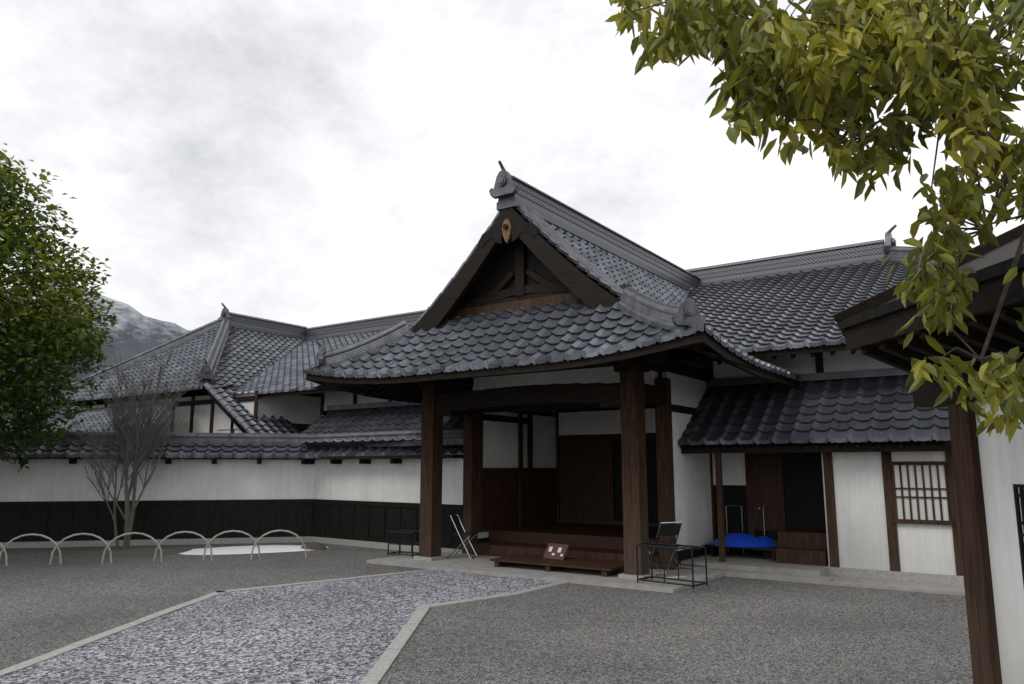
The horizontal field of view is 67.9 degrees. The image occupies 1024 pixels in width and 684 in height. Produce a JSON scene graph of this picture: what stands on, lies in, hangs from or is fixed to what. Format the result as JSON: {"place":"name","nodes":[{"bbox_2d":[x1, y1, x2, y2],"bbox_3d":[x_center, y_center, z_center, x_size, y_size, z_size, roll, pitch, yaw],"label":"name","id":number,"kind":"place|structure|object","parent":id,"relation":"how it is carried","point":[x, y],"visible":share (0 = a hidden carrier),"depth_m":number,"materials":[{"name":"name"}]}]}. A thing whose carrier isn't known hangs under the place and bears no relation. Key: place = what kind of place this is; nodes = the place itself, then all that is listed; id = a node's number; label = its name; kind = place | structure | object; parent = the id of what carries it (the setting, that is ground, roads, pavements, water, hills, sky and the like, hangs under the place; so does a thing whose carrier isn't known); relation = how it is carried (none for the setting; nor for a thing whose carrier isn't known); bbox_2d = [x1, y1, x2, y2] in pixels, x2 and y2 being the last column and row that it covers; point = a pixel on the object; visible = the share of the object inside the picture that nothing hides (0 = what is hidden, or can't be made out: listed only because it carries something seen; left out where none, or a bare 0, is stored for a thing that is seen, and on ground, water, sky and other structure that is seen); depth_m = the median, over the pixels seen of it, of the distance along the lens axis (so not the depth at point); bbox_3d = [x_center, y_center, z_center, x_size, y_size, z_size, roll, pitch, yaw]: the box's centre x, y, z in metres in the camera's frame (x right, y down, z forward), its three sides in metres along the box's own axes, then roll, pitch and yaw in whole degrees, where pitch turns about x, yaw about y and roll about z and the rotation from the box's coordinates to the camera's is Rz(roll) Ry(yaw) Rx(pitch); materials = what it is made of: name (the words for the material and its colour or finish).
{"place":"outdoors","nodes":[
{"label":"outdoors","id":0,"kind":"place"},
{"bbox_2d":[0,282,190,430],"bbox_3d":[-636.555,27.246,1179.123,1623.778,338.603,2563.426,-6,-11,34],"label":"mountain","id":1,"kind":"structure","parent":0,"point":[133,332],"depth_m":1283.47,"materials":[{"name":"grey stone"}]},
{"bbox_2d":[0,570,556,683],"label":"gravel path","id":2,"kind":"structure","parent":0,"point":[341,632],"depth_m":7.29,"materials":[{"name":"grey gravel"}]},
{"bbox_2d":[0,542,972,683],"bbox_3d":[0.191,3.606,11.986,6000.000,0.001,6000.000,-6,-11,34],"label":"ground","id":3,"kind":"structure","parent":0,"point":[728,630],"depth_m":7.92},
{"bbox_2d":[0,143,117,473],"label":"evergreen tree","id":4,"kind":"object","parent":3,"relation":"on","point":[58,337],"visible":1,"depth_m":13.73,"materials":[{"name":"green plant"}]},
{"bbox_2d":[68,337,206,548],"bbox_3d":[-7.526,1.895,14.992,2.202,4.316,3.015,-3,-10,15],"label":"bare tree","id":5,"kind":"object","parent":3,"relation":"on","point":[148,441],"visible":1,"depth_m":14.67,"materials":[{"name":"grey plant"}]},
{"bbox_2d":[55,542,327,556],"bbox_3d":[-6.145,4.005,14.842,4.993,0.140,1.880,1,-9,-8],"label":"gravel bed","id":6,"kind":"object","parent":3,"relation":"on","point":[135,552],"visible":0.93,"depth_m":14.52,"materials":[{"name":"white gravel"}]},
{"bbox_2d":[0,455,463,552],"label":"garden walls","id":7,"kind":"structure","parent":3,"relation":"on","point":[366,501],"depth_m":15.95,"materials":[{"name":"white paint"}]},
{"bbox_2d":[0,206,950,458],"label":"roof tiles","id":8,"kind":"object","parent":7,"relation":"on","point":[790,310],"visible":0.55,"depth_m":13.19,"materials":[{"name":"grey tile"}]},
{"bbox_2d":[0,428,463,446],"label":"coping ridges","id":9,"kind":"object","parent":8,"relation":"on","point":[453,436],"visible":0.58,"depth_m":16.36,"materials":[{"name":"tile"}]},
{"bbox_2d":[63,160,961,432],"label":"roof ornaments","id":10,"kind":"object","parent":8,"relation":"on","point":[636,304],"visible":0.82,"depth_m":13.27,"materials":[{"name":"tile"}]},
{"bbox_2d":[229,175,884,339],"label":"roof ridges","id":11,"kind":"object","parent":8,"relation":"on","point":[547,207],"visible":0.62,"depth_m":17.70,"materials":[{"name":"grey tile"}]},
{"bbox_2d":[0,505,777,588],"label":"objects","id":12,"kind":"object","parent":3,"relation":"on","point":[553,558],"visible":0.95,"depth_m":12.06,"materials":[{"name":"black metal"}]},
{"bbox_2d":[711,533,776,546],"bbox_3d":[3.856,3.274,12.629,1.189,0.200,0.819,-6,-11,34],"label":"blue tarp","id":13,"kind":"object","parent":12,"relation":"on","point":[739,540],"visible":0.92,"depth_m":12.43,"materials":[{"name":"blue plastic"}]},
{"bbox_2d":[0,552,964,683],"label":"curb","id":14,"kind":"structure","parent":3,"relation":"on","point":[465,563],"depth_m":10.47,"materials":[{"name":"stone"}]},
{"bbox_2d":[64,206,963,584],"bbox_3d":[-0.677,1.825,19.378,29.600,5.930,13.475,-6,-11,34],"label":"genkan and walls","id":15,"kind":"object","parent":3,"relation":"on","point":[586,458],"visible":0.62,"depth_m":12.72,"materials":[{"name":"brown wood"}]},
{"bbox_2d":[64,209,843,432],"bbox_3d":[0.230,0.811,20.251,29.500,4.245,15.300,-6,-11,34],"label":"roof underlay","id":16,"kind":"object","parent":15,"relation":"on","point":[681,355],"visible":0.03,"depth_m":14.06,"materials":[{"name":"black"}]},
{"bbox_2d":[833,223,1023,683],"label":"building","id":17,"kind":"structure","parent":3,"relation":"on","point":[989,478],"depth_m":4.43,"materials":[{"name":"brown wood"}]},
{"bbox_2d":[0,0,1023,330],"label":"sky","id":18,"kind":"structure","parent":0,"point":[307,163],"materials":[{"name":"white"}]},
{"bbox_2d":[605,0,1023,442],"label":"foliage","id":19,"kind":"object","parent":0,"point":[926,58],"visible":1,"depth_m":2.98,"materials":[{"name":"green plant"}]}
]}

